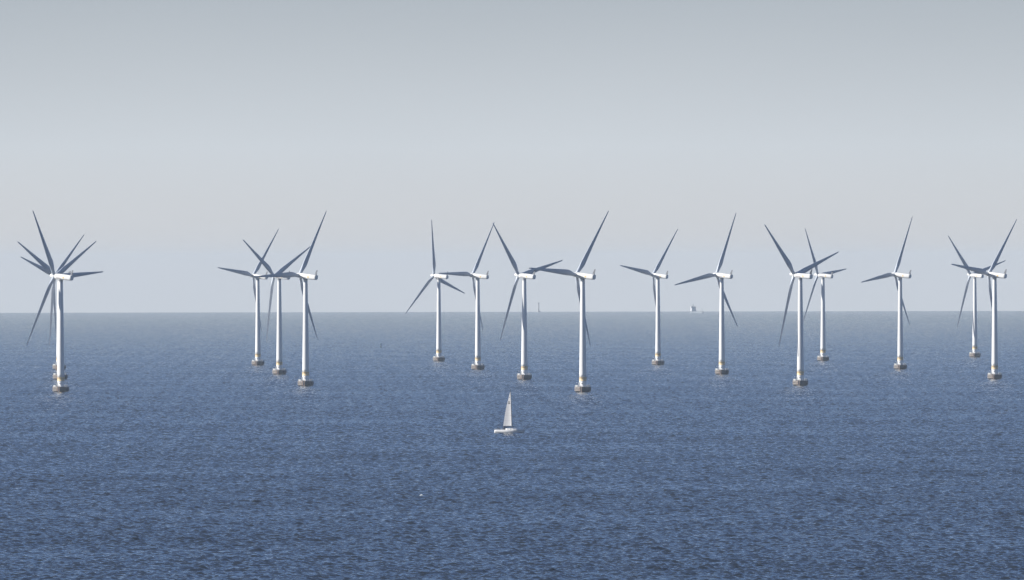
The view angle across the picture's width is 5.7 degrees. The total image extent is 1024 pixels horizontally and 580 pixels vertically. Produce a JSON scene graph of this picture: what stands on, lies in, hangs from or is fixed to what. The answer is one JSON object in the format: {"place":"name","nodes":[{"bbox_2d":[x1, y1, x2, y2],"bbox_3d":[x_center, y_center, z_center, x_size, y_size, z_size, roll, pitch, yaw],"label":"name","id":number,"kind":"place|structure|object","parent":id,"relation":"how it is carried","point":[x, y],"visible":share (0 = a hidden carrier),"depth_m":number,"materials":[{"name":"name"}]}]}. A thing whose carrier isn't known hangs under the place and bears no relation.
{"place":"outdoors","nodes":[
{"label":"outdoors","id":0,"kind":"place"},
{"bbox_2d":[0,311,1023,579],"bbox_3d":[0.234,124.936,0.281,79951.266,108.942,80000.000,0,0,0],"label":"sea","id":1,"kind":"structure","parent":0,"point":[172,447],"depth_m":4064.41,"materials":[{"name":"blue liquid"}]},
{"bbox_2d":[21,235,83,368],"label":"wind turbine","id":2,"kind":"object","parent":1,"relation":"in","point":[63,263],"visible":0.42,"depth_m":7570.49,"materials":[{"name":"metal"}]},
{"bbox_2d":[17,241,95,379],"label":"wind turbine","id":3,"kind":"object","parent":1,"relation":"in","point":[45,266],"visible":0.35,"depth_m":6834.28,"materials":[{"name":"metal"}]},
{"bbox_2d":[27,211,102,391],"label":"wind turbine","id":4,"kind":"object","parent":1,"relation":"in","point":[60,386],"visible":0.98,"depth_m":6081.46,"materials":[{"name":"metal"}]},
{"bbox_2d":[218,229,278,364],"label":"wind turbine","id":5,"kind":"object","parent":1,"relation":"in","point":[257,360],"visible":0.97,"depth_m":7905.65,"materials":[{"name":"metal"}]},
{"bbox_2d":[243,240,309,374],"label":"wind turbine","id":6,"kind":"object","parent":1,"relation":"in","point":[277,369],"visible":0.88,"depth_m":7149.70,"materials":[{"name":"metal"}]},
{"bbox_2d":[254,212,325,385],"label":"wind turbine","id":7,"kind":"object","parent":1,"relation":"in","point":[304,380],"visible":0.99,"depth_m":6390.67,"materials":[{"name":"metal"}]},
{"bbox_2d":[405,219,464,360],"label":"wind turbine","id":8,"kind":"object","parent":1,"relation":"in","point":[439,278],"visible":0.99,"depth_m":8253.56,"materials":[{"name":"metal"}]},
{"bbox_2d":[439,226,492,369],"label":"wind turbine","id":9,"kind":"object","parent":1,"relation":"in","point":[478,365],"visible":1,"depth_m":7500.63,"materials":[{"name":"metal"}]},
{"bbox_2d":[494,388,524,432],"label":"sailboat","id":10,"kind":"object","parent":1,"relation":"on","point":[508,418],"visible":1,"depth_m":4486.97,"materials":[{"name":"white fabric"}]},
{"bbox_2d":[493,223,562,379],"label":"wind turbine","id":11,"kind":"object","parent":1,"relation":"in","point":[524,373],"visible":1,"depth_m":6755.55,"materials":[{"name":"metal"}]},
{"bbox_2d":[529,211,608,391],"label":"wind turbine","id":12,"kind":"object","parent":1,"relation":"in","point":[582,386],"visible":0.98,"depth_m":6028.64,"materials":[{"name":"metal"}]},
{"bbox_2d":[620,229,677,364],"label":"wind turbine","id":13,"kind":"object","parent":1,"relation":"in","point":[657,360],"visible":0.98,"depth_m":7865.64,"materials":[{"name":"metal"}]},
{"bbox_2d":[690,304,702,312],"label":"cargo ship","id":14,"kind":"object","parent":1,"relation":"on","point":[692,309],"visible":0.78,"depth_m":24779.25,"materials":[{"name":"grey metal"}]},
{"bbox_2d":[675,214,737,374],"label":"wind turbine","id":15,"kind":"object","parent":1,"relation":"in","point":[722,370],"visible":0.98,"depth_m":7089.65,"materials":[{"name":"metal"}]},
{"bbox_2d":[764,224,837,385],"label":"wind turbine","id":16,"kind":"object","parent":1,"relation":"in","point":[800,379],"visible":0.99,"depth_m":6363.66,"materials":[{"name":"metal"}]},
{"bbox_2d":[803,229,845,360],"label":"wind turbine","id":17,"kind":"object","parent":1,"relation":"in","point":[823,356],"visible":0.98,"depth_m":8217.48,"materials":[{"name":"metal"}]},
{"bbox_2d":[861,216,912,368],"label":"wind turbine","id":18,"kind":"object","parent":1,"relation":"in","point":[899,363],"visible":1,"depth_m":7461.65,"materials":[{"name":"metal"}]},
{"bbox_2d":[948,236,1005,356],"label":"wind turbine","id":19,"kind":"object","parent":1,"relation":"in","point":[974,275],"visible":0.95,"depth_m":8585.60,"materials":[{"name":"metal"}]},
{"bbox_2d":[951,219,1016,378],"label":"wind turbine","id":20,"kind":"object","parent":1,"relation":"in","point":[993,300],"visible":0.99,"depth_m":6732.64,"materials":[{"name":"metal"}]},
{"bbox_2d":[0,0,1023,312],"label":"sky","id":21,"kind":"structure","parent":0,"point":[169,136],"materials":[{"name":"grey"}]}
]}

